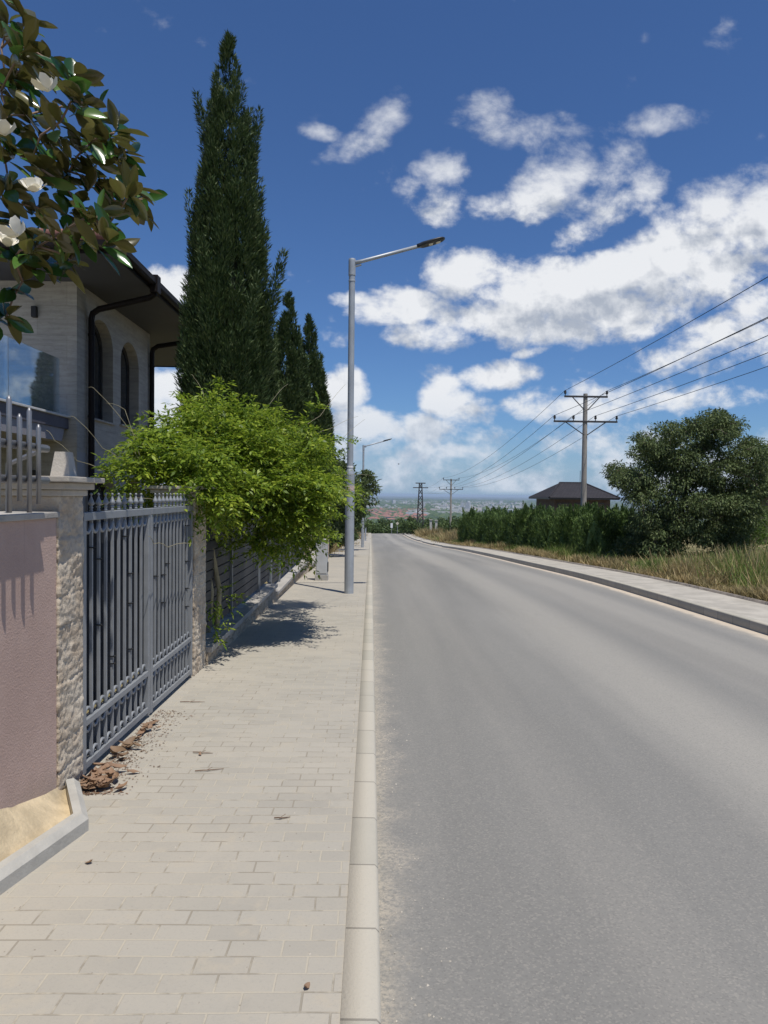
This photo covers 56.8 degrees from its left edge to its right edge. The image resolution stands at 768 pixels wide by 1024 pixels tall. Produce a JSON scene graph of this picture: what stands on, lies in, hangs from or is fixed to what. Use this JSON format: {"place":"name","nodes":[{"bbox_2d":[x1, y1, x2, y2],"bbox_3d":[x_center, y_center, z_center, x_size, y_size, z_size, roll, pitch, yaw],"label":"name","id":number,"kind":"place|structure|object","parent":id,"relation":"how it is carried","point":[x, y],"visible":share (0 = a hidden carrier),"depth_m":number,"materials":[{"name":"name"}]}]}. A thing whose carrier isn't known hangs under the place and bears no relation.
{"place":"outdoors","nodes":[
{"label":"outdoors","id":0,"kind":"place"},
{"bbox_2d":[0,533,369,1023],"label":"pavement","id":1,"kind":"structure","parent":0,"point":[246,859],"depth_m":3.33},
{"bbox_2d":[0,788,70,861],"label":"sand bed","id":2,"kind":"object","parent":1,"relation":"on","point":[24,824],"visible":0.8,"depth_m":3.46,"materials":[{"name":"sand"}]},
{"bbox_2d":[0,778,88,894],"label":"bed kerb","id":3,"kind":"structure","parent":1,"relation":"on","point":[17,866],"depth_m":3.34,"materials":[{"name":"concrete"}]},
{"bbox_2d":[0,452,104,789],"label":"gate pillar","id":4,"kind":"structure","parent":1,"relation":"on","point":[65,500],"depth_m":4.03,"materials":[{"name":"stone"}]},
{"bbox_2d":[83,493,150,774],"bbox_3d":[-1.859,0.737,4.918,0.109,1.738,1.316,1,1,-1],"label":"gate leaf","id":5,"kind":"object","parent":4,"relation":"attached to","point":[112,623],"visible":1,"depth_m":4.90,"materials":[{"name":"paint"}]},
{"bbox_2d":[112,770,118,778],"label":"fallen leaf","id":6,"kind":"object","parent":1,"relation":"on","point":[116,774],"visible":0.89,"depth_m":4.28,"materials":[{"name":"plant"}]},
{"bbox_2d":[107,762,127,767],"bbox_3d":[-1.649,1.562,4.384,0.135,0.038,0.051,22,4,-29],"label":"fallen leaf","id":7,"kind":"object","parent":1,"relation":"on","point":[114,765],"visible":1,"depth_m":4.40,"materials":[{"name":"plant"}]},
{"bbox_2d":[110,746,125,751],"bbox_3d":[-1.769,1.576,4.721,0.139,0.024,0.055,3,25,16],"label":"fallen leaf","id":8,"kind":"object","parent":1,"relation":"on","point":[118,748],"visible":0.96,"depth_m":4.73,"materials":[{"name":"plant"}]},
{"bbox_2d":[114,781,127,788],"bbox_3d":[-1.526,1.590,4.119,0.046,0.026,0.104,-17,-6,32],"label":"fallen leaf","id":9,"kind":"object","parent":1,"relation":"on","point":[121,786],"visible":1,"depth_m":4.13,"materials":[{"name":"plant"}]},
{"bbox_2d":[121,736,135,746],"bbox_3d":[-1.764,1.589,4.896,0.055,0.023,0.138,24,34,21],"label":"fallen leaf","id":10,"kind":"object","parent":1,"relation":"on","point":[131,739],"visible":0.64,"depth_m":4.92,"materials":[{"name":"plant"}]},
{"bbox_2d":[82,710,191,795],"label":"leaf crumbs","id":11,"kind":"object","parent":1,"relation":"on","point":[88,794],"visible":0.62,"depth_m":4.62,"materials":[{"name":"plant"}]},
{"bbox_2d":[144,486,214,675],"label":"gate pillar","id":12,"kind":"structure","parent":1,"relation":"on","point":[199,615],"depth_m":7.03,"materials":[{"name":"stone"}]},
{"bbox_2d":[139,493,193,712],"bbox_3d":[-1.882,0.719,6.237,0.109,1.768,1.316,1,1,-1],"label":"gate leaf","id":13,"kind":"object","parent":12,"relation":"attached to","point":[171,586],"visible":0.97,"depth_m":6.18,"materials":[{"name":"paint"}]},
{"bbox_2d":[315,539,328,580],"bbox_3d":[-1.467,1.171,16.786,0.304,1.065,0.310,1,1,-1],"label":"meter cabinet","id":14,"kind":"object","parent":1,"relation":"on","point":[322,565],"visible":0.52,"depth_m":16.64,"materials":[{"name":"metal"}]},
{"bbox_2d":[361,438,391,546],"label":"street lamp","id":15,"kind":"object","parent":1,"relation":"on","point":[362,529],"visible":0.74,"depth_m":45.40,"materials":[{"name":"metal"}]},
{"bbox_2d":[344,237,444,593],"bbox_3d":[0.202,-1.881,13.963,1.901,6.995,0.300,1,1,-1],"label":"street lamp","id":16,"kind":"object","parent":1,"relation":"on","point":[349,539],"visible":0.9,"depth_m":13.89,"materials":[{"name":"metal"}]},
{"label":"fallen leaf","id":17,"kind":"object","parent":1,"relation":"on","visible":0},
{"bbox_2d":[99,775,115,785],"bbox_3d":[-1.609,1.571,4.127,0.118,0.033,0.045,-22,-2,-33],"label":"fallen leaf","id":18,"kind":"object","parent":17,"relation":"on","point":[108,783],"visible":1,"depth_m":4.13,"materials":[{"name":"plant"}]},
{"bbox_2d":[0,0,767,497],"label":"sky","id":19,"kind":"structure","parent":0,"point":[592,174],"materials":[{"name":"blue"}]},
{"bbox_2d":[86,496,767,713],"bbox_3d":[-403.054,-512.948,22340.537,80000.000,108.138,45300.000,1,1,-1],"label":"ground","id":20,"kind":"structure","parent":0,"point":[516,499],"depth_m":17411.58,"materials":[{"name":"soil"}]},
{"bbox_2d":[0,511,59,808],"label":"garden wall","id":21,"kind":"structure","parent":20,"relation":"on","point":[28,731],"depth_m":3.58,"materials":[{"name":"pink paint"}]},
{"bbox_2d":[0,395,49,512],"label":"bar railing","id":22,"kind":"object","parent":21,"relation":"on","point":[37,448],"visible":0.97,"depth_m":3.25,"materials":[{"name":"metal"}]},
{"bbox_2d":[0,0,167,344],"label":"magnolia tree","id":23,"kind":"object","parent":20,"relation":"on","point":[28,253],"visible":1,"depth_m":3.94,"materials":[{"name":"green plant"}]},
{"bbox_2d":[0,227,184,529],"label":"house","id":24,"kind":"structure","parent":20,"relation":"on","point":[109,335],"depth_m":14.61,"materials":[{"name":"stone"}]},
{"bbox_2d":[95,483,106,528],"bbox_3d":[-6.564,0.053,15.991,0.060,1.850,1.600,1,1,-1],"label":"window","id":25,"kind":"structure","parent":24,"relation":"in","point":[97,486],"depth_m":16.46,"materials":[{"name":"black glass"}]},
{"bbox_2d":[95,325,115,425],"bbox_3d":[-6.377,-3.112,15.749,0.360,2.245,1.490,1,1,-1],"label":"window","id":26,"kind":"structure","parent":24,"relation":"in","point":[98,344],"depth_m":16.26,"materials":[{"name":"black glass"}]},
{"bbox_2d":[120,346,141,429],"bbox_3d":[-6.410,-3.129,17.594,0.360,2.105,1.440,1,1,-1],"label":"window","id":27,"kind":"structure","parent":24,"relation":"in","point":[124,358],"depth_m":17.98,"materials":[{"name":"black glass"}]},
{"bbox_2d":[171,30,288,581],"bbox_3d":[-2.971,-3.809,13.856,2.335,10.986,2.223,1,1,-1],"label":"cypress tree","id":28,"kind":"object","parent":20,"relation":"on","point":[228,310],"visible":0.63,"depth_m":13.35,"materials":[{"name":"green plant"}]},
{"bbox_2d":[205,584,277,664],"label":"wall","id":29,"kind":"structure","parent":20,"relation":"on","point":[255,607],"depth_m":9.45,"materials":[{"name":"concrete"}]},
{"bbox_2d":[206,513,271,631],"bbox_3d":[-2.030,0.581,10.308,0.070,1.514,5.220,1,1,-1],"label":"slat fence","id":30,"kind":"object","parent":29,"relation":"on","point":[249,577],"visible":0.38,"depth_m":9.27,"materials":[{"name":"metal"}]},
{"bbox_2d":[46,374,372,649],"bbox_3d":[-1.648,-0.193,9.095,3.080,3.552,7.751,1,1,-1],"label":"climbing wisteria","id":31,"kind":"object","parent":30,"relation":"attached to","point":[234,458],"visible":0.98,"depth_m":8.04,"materials":[{"name":"green plant"}]},
{"bbox_2d":[267,560,308,599],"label":"wall","id":32,"kind":"structure","parent":20,"relation":"on","point":[286,582],"depth_m":15.09,"materials":[{"name":"concrete"}]},
{"bbox_2d":[268,524,303,583],"bbox_3d":[-2.135,0.586,16.074,0.070,1.514,6.290,1,1,-1],"label":"slat fence","id":33,"kind":"object","parent":32,"relation":"on","point":[274,578],"visible":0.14,"depth_m":14.22,"materials":[{"name":"metal"}]},
{"bbox_2d":[263,290,315,531],"bbox_3d":[-3.042,-2.605,22.397,2.032,8.783,2.055,1,1,-1],"label":"cypress tree","id":34,"kind":"object","parent":20,"relation":"on","point":[296,392],"visible":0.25,"depth_m":21.94,"materials":[{"name":"green plant"}]},
{"bbox_2d":[311,550,315,568],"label":"wall","id":35,"kind":"structure","parent":20,"relation":"on","point":[313,557],"depth_m":21.83,"materials":[{"name":"stone"}]},
{"bbox_2d":[301,312,335,550],"bbox_3d":[-2.748,-2.684,25.908,2.106,9.137,2.111,1,1,-1],"label":"cypress tree","id":36,"kind":"object","parent":20,"relation":"on","point":[324,420],"visible":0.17,"depth_m":25.54,"materials":[{"name":"green plant"}]},
{"bbox_2d":[328,407,337,551],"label":"cypress tree","id":37,"kind":"object","parent":20,"relation":"on","point":[332,546],"visible":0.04,"depth_m":30.76,"materials":[{"name":"green plant"}]},
{"bbox_2d":[329,457,369,546],"bbox_3d":[-2.410,-0.207,29.736,3.736,4.474,4.203,1,1,-1],"label":"garden tree","id":38,"kind":"object","parent":20,"relation":"on","point":[340,529],"visible":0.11,"depth_m":29.43,"materials":[{"name":"green plant"}]},
{"bbox_2d":[339,509,372,528],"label":"garden tree","id":39,"kind":"object","parent":20,"relation":"on","point":[368,520],"visible":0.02,"depth_m":51.63,"materials":[{"name":"green plant"}]},
{"bbox_2d":[343,502,369,540],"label":"garden tree","id":40,"kind":"object","parent":20,"relation":"on","point":[357,537],"visible":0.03,"depth_m":65.19,"materials":[{"name":"green plant"}]},
{"bbox_2d":[334,448,382,525],"bbox_3d":[-1.902,-0.649,37.869,4.307,5.744,4.856,0,2,-20],"label":"garden tree","id":41,"kind":"object","parent":20,"relation":"on","point":[373,487],"visible":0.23,"depth_m":38.44,"materials":[{"name":"green plant"}]},
{"bbox_2d":[355,519,371,532],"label":"roadside tree","id":42,"kind":"object","parent":20,"relation":"on","point":[367,529],"visible":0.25,"depth_m":178.83,"materials":[{"name":"green plant"}]},
{"bbox_2d":[369,524,382,533],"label":"roadside tree","id":43,"kind":"object","parent":20,"relation":"on","point":[375,529],"visible":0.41,"depth_m":160.04,"materials":[{"name":"green plant"}]},
{"bbox_2d":[368,523,390,531],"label":"roadside tree","id":44,"kind":"object","parent":20,"relation":"on","point":[384,526],"visible":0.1,"depth_m":170.49,"materials":[{"name":"green plant"}]},
{"bbox_2d":[377,518,393,526],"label":"roadside tree","id":45,"kind":"object","parent":20,"relation":"on","point":[382,521],"visible":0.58,"depth_m":259.20,"materials":[{"name":"green plant"}]},
{"bbox_2d":[378,527,398,533],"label":"roadside tree","id":46,"kind":"object","parent":20,"relation":"on","point":[386,531],"visible":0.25,"depth_m":157.64,"materials":[{"name":"green plant"}]},
{"bbox_2d":[387,523,404,533],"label":"roadside tree","id":47,"kind":"object","parent":20,"relation":"on","point":[395,526],"visible":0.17,"depth_m":174.14,"materials":[{"name":"green plant"}]},
{"bbox_2d":[399,520,417,533],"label":"shrub","id":48,"kind":"object","parent":20,"relation":"on","point":[403,527],"visible":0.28,"depth_m":127.53,"materials":[{"name":"green plant"}]},
{"bbox_2d":[405,521,422,533],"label":"shrub","id":49,"kind":"object","parent":20,"relation":"on","point":[411,526],"visible":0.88,"depth_m":123.56,"materials":[{"name":"green plant"}]},
{"bbox_2d":[413,483,427,526],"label":"lattice pylon","id":50,"kind":"object","parent":20,"relation":"on","point":[422,519],"visible":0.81,"depth_m":164.67,"materials":[{"name":"metal"}]},
{"bbox_2d":[420,517,433,525],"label":"roadside tree","id":51,"kind":"object","parent":20,"relation":"on","point":[427,522],"visible":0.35,"depth_m":238.73,"materials":[{"name":"green plant"}]},
{"bbox_2d":[439,478,462,527],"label":"power pole","id":52,"kind":"object","parent":20,"relation":"on","point":[450,489],"visible":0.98,"depth_m":96.05,"materials":[{"name":"concrete"}]},
{"bbox_2d":[442,521,459,532],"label":"shrub","id":53,"kind":"object","parent":20,"relation":"on","point":[454,524],"visible":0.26,"depth_m":91.89,"materials":[{"name":"green plant"}]},
{"bbox_2d":[446,516,460,522],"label":"roadside tree","id":54,"kind":"object","parent":20,"relation":"on","point":[455,519],"visible":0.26,"depth_m":280.58,"materials":[{"name":"green plant"}]},
{"bbox_2d":[465,502,470,508],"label":"tower block","id":55,"kind":"structure","parent":20,"relation":"on","point":[467,505],"depth_m":5526.97,"materials":[{"name":"concrete"}]},
{"bbox_2d":[457,506,480,541],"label":"hedge conifer","id":56,"kind":"object","parent":20,"relation":"on","point":[465,516],"visible":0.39,"depth_m":63.13,"materials":[{"name":"green plant"}]},
{"bbox_2d":[462,512,478,542],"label":"hedge conifer","id":57,"kind":"object","parent":20,"relation":"on","point":[466,529],"visible":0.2,"depth_m":62.15,"materials":[{"name":"green plant"}]},
{"bbox_2d":[467,517,473,541],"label":"hedge conifer","id":58,"kind":"object","parent":20,"relation":"on","point":[470,525],"visible":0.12,"depth_m":60.44,"materials":[{"name":"green plant"}]},
{"bbox_2d":[469,511,483,540],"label":"hedge conifer","id":59,"kind":"object","parent":20,"relation":"on","point":[470,537],"visible":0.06,"depth_m":59.15,"materials":[{"name":"green plant"}]},
{"bbox_2d":[471,510,496,540],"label":"hedge conifer","id":60,"kind":"object","parent":20,"relation":"on","point":[474,524],"visible":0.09,"depth_m":57.46,"materials":[{"name":"green plant"}]},
{"bbox_2d":[475,512,496,543],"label":"hedge conifer","id":61,"kind":"object","parent":20,"relation":"on","point":[480,530],"visible":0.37,"depth_m":53.16,"materials":[{"name":"green plant"}]},
{"bbox_2d":[476,508,500,542],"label":"hedge conifer","id":62,"kind":"object","parent":20,"relation":"on","point":[484,515],"visible":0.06,"depth_m":54.90,"materials":[{"name":"green plant"}]},
{"bbox_2d":[364,498,625,525],"bbox_3d":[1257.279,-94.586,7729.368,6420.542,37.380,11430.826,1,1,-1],"label":"distant woods","id":63,"kind":"object","parent":20,"relation":"on","point":[433,513],"visible":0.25,"depth_m":6132.56,"materials":[{"name":"green plant"}]},
{"bbox_2d":[482,513,507,543],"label":"hedge conifer","id":64,"kind":"object","parent":20,"relation":"on","point":[487,525],"visible":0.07,"depth_m":51.99,"materials":[{"name":"green plant"}]},
{"bbox_2d":[484,505,507,512],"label":"hedge conifer","id":65,"kind":"object","parent":20,"relation":"on","point":[497,509],"visible":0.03,"depth_m":58.19,"materials":[{"name":"green plant"}]},
{"bbox_2d":[484,508,509,543],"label":"hedge conifer","id":66,"kind":"object","parent":20,"relation":"on","point":[491,519],"visible":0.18,"depth_m":50.19,"materials":[{"name":"green plant"}]},
{"bbox_2d":[490,512,512,543],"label":"hedge conifer","id":67,"kind":"object","parent":20,"relation":"on","point":[498,521],"visible":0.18,"depth_m":47.35,"materials":[{"name":"green plant"}]},
{"bbox_2d":[497,508,522,543],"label":"hedge conifer","id":68,"kind":"object","parent":20,"relation":"on","point":[503,530],"visible":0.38,"depth_m":44.61,"materials":[{"name":"green plant"}]},
{"bbox_2d":[505,509,522,545],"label":"hedge conifer","id":69,"kind":"object","parent":20,"relation":"on","point":[510,534],"visible":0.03,"depth_m":43.10,"materials":[{"name":"green plant"}]},
{"bbox_2d":[506,501,543,546],"bbox_3d":[8.145,0.918,40.264,2.534,3.237,2.375,1,2,18],"label":"hedge conifer","id":70,"kind":"object","parent":20,"relation":"on","point":[517,526],"visible":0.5,"depth_m":39.96,"materials":[{"name":"green plant"}]},
{"bbox_2d":[522,505,553,544],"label":"hedge conifer","id":71,"kind":"object","parent":20,"relation":"on","point":[533,513],"visible":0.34,"depth_m":38.67,"materials":[{"name":"green plant"}]},
{"bbox_2d":[528,515,548,547],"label":"hedge conifer","id":72,"kind":"object","parent":20,"relation":"on","point":[534,530],"visible":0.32,"depth_m":37.28,"materials":[{"name":"green plant"}]},
{"bbox_2d":[535,506,559,548],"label":"hedge conifer","id":73,"kind":"object","parent":20,"relation":"on","point":[541,524],"visible":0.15,"depth_m":35.79,"materials":[{"name":"green plant"}]},
{"bbox_2d":[329,526,767,589],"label":"dry grass clumps","id":74,"kind":"object","parent":20,"relation":"on","point":[452,535],"visible":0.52,"depth_m":18.75,"materials":[{"name":"plant"}]},
{"bbox_2d":[539,510,560,550],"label":"hedge conifer","id":75,"kind":"object","parent":20,"relation":"on","point":[547,527],"visible":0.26,"depth_m":34.68,"materials":[{"name":"green plant"}]},
{"bbox_2d":[549,504,574,514],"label":"hedge conifer","id":76,"kind":"object","parent":20,"relation":"on","point":[566,506],"depth_m":39.38,"materials":[{"name":"green plant"}]},
{"bbox_2d":[548,502,591,551],"bbox_3d":[8.802,0.900,33.071,2.226,2.862,2.375,2,2,37],"label":"hedge conifer","id":77,"kind":"object","parent":20,"relation":"on","point":[562,529],"visible":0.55,"depth_m":32.81,"materials":[{"name":"green plant"}]},
{"bbox_2d":[529,482,619,514],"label":"house","id":78,"kind":"structure","parent":20,"relation":"on","point":[564,493],"depth_m":71.46,"materials":[{"name":"tile"}]},
{"bbox_2d":[568,516,583,549],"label":"hedge conifer","id":79,"kind":"object","parent":20,"relation":"on","point":[575,529],"visible":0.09,"depth_m":31.45,"materials":[{"name":"green plant"}]},
{"bbox_2d":[574,513,593,547],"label":"hedge conifer","id":80,"kind":"object","parent":20,"relation":"on","point":[579,531],"visible":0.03,"depth_m":30.31,"materials":[{"name":"green plant"}]},
{"bbox_2d":[553,390,617,505],"bbox_3d":[10.181,-1.908,36.153,3.282,8.501,0.328,1,1,-1],"label":"power pole","id":81,"kind":"object","parent":20,"relation":"on","point":[585,396],"visible":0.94,"depth_m":35.99,"materials":[{"name":"concrete"}]},
{"bbox_2d":[419,277,767,487],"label":"wire","id":82,"kind":"object","parent":81,"relation":"attached to","point":[635,352],"visible":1,"depth_m":24.77,"materials":[{"name":"metal"}]},
{"bbox_2d":[423,335,767,493],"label":"wire","id":83,"kind":"object","parent":81,"relation":"attached to","point":[632,392],"visible":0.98,"depth_m":26.03,"materials":[{"name":"metal"}]},
{"bbox_2d":[424,317,767,493],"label":"wire","id":84,"kind":"object","parent":81,"relation":"attached to","point":[640,377],"visible":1,"depth_m":23.18,"materials":[{"name":"metal"}]},
{"bbox_2d":[427,352,767,493],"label":"wire","id":85,"kind":"object","parent":81,"relation":"attached to","point":[639,400],"visible":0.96,"depth_m":28.50,"materials":[{"name":"metal"}]},
{"bbox_2d":[430,318,767,487],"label":"wire","id":86,"kind":"object","parent":81,"relation":"attached to","point":[626,382],"visible":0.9,"depth_m":32.56,"materials":[{"name":"metal"}]},
{"bbox_2d":[431,366,767,493],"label":"wire","id":87,"kind":"object","parent":81,"relation":"attached to","point":[641,408],"visible":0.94,"depth_m":30.60,"materials":[{"name":"metal"}]},
{"bbox_2d":[409,533,767,604],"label":"pavement edging","id":88,"kind":"object","parent":20,"relation":"on","point":[717,591],"visible":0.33,"depth_m":17.65,"materials":[{"name":"concrete"}]},
{"bbox_2d":[414,534,767,601],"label":"dry grass","id":89,"kind":"structure","parent":20,"relation":"on","point":[757,593],"depth_m":19.71,"materials":[{"name":"plant"}]},
{"bbox_2d":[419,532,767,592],"bbox_3d":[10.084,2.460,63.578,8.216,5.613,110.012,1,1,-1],"label":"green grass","id":90,"kind":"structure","parent":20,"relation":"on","point":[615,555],"depth_m":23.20,"materials":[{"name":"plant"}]},
{"bbox_2d":[583,502,607,514],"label":"hedge conifer","id":91,"kind":"object","parent":20,"relation":"on","point":[589,506],"visible":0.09,"depth_m":33.34,"materials":[{"name":"green plant"}]},
{"bbox_2d":[429,536,767,588],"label":"tall green grass","id":92,"kind":"structure","parent":20,"relation":"on","point":[742,568],"depth_m":17.83,"materials":[{"name":"plant"}]},
{"bbox_2d":[576,506,621,555],"bbox_3d":[8.684,0.958,28.766,1.829,2.468,1.951,1,1,-2],"label":"hedge conifer","id":93,"kind":"object","parent":20,"relation":"on","point":[600,534],"visible":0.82,"depth_m":28.36,"materials":[{"name":"green plant"}]},
{"bbox_2d":[602,503,634,518],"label":"hedge conifer","id":94,"kind":"object","parent":20,"relation":"on","point":[623,508],"visible":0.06,"depth_m":30.64,"materials":[{"name":"green plant"}]},
{"bbox_2d":[612,505,644,551],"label":"hedge conifer","id":95,"kind":"object","parent":20,"relation":"on","point":[621,517],"visible":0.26,"depth_m":29.10,"materials":[{"name":"green plant"}]},
{"bbox_2d":[608,536,649,560],"bbox_3d":[8.813,1.426,25.373,1.649,1.220,1.446,1,1,-1],"label":"shrub","id":96,"kind":"object","parent":20,"relation":"on","point":[625,549],"visible":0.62,"depth_m":25.26,"materials":[{"name":"green plant"}]},
{"bbox_2d":[600,407,767,558],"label":"verge tree","id":97,"kind":"object","parent":20,"relation":"on","point":[666,524],"visible":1,"depth_m":24.87,"materials":[{"name":"green plant"}]},
{"bbox_2d":[696,538,759,555],"bbox_3d":[12.212,1.452,25.013,2.033,1.101,1.948,0,2,-38],"label":"shrub","id":98,"kind":"object","parent":20,"relation":"on","point":[728,544],"visible":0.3,"depth_m":24.93,"materials":[{"name":"green plant"}]},
{"bbox_2d":[700,498,767,551],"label":"shrub","id":99,"kind":"object","parent":20,"relation":"on","point":[750,536],"visible":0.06,"depth_m":30.78,"materials":[{"name":"green plant"}]},
{"bbox_2d":[709,495,767,543],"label":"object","id":100,"kind":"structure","parent":20,"relation":"on","point":[761,517],"depth_m":76.29,"materials":[{"name":"green plant"}]},
{"bbox_2d":[727,499,767,552],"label":"shrub","id":101,"kind":"object","parent":20,"relation":"on","point":[760,534],"visible":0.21,"depth_m":27.00,"materials":[{"name":"green plant"}]},
{"bbox_2d":[371,533,767,1023],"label":"road","id":102,"kind":"structure","parent":0,"point":[577,801],"depth_m":4.31,"materials":[{"name":"asphalt"}]},
{"bbox_2d":[19,565,686,1022],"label":"grit","id":103,"kind":"object","parent":102,"relation":"on","point":[335,849],"visible":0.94,"depth_m":3.60,"materials":[{"name":"gravel"}]},
{"bbox_2d":[340,533,380,1023],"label":"kerb","id":104,"kind":"structure","parent":102,"relation":"on","point":[361,999],"depth_m":3.20,"materials":[{"name":"concrete"}]},
{"bbox_2d":[442,545,767,634],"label":"opposite kerb","id":105,"kind":"structure","parent":102,"relation":"on","point":[756,625],"depth_m":14.37,"materials":[{"name":"concrete"}]},
{"bbox_2d":[404,533,767,621],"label":"opposite pavement","id":106,"kind":"structure","parent":0,"point":[752,609],"depth_m":15.57,"materials":[{"name":"concrete"}]},
{"label":"fallen leaf","id":107,"kind":"object","parent":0,"visible":0},
{"bbox_2d":[95,777,111,782],"bbox_3d":[-1.637,1.568,4.159,0.113,0.032,0.041,1,1,11],"label":"fallen leaf","id":108,"kind":"object","parent":107,"relation":"on","point":[102,779],"visible":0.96,"depth_m":4.17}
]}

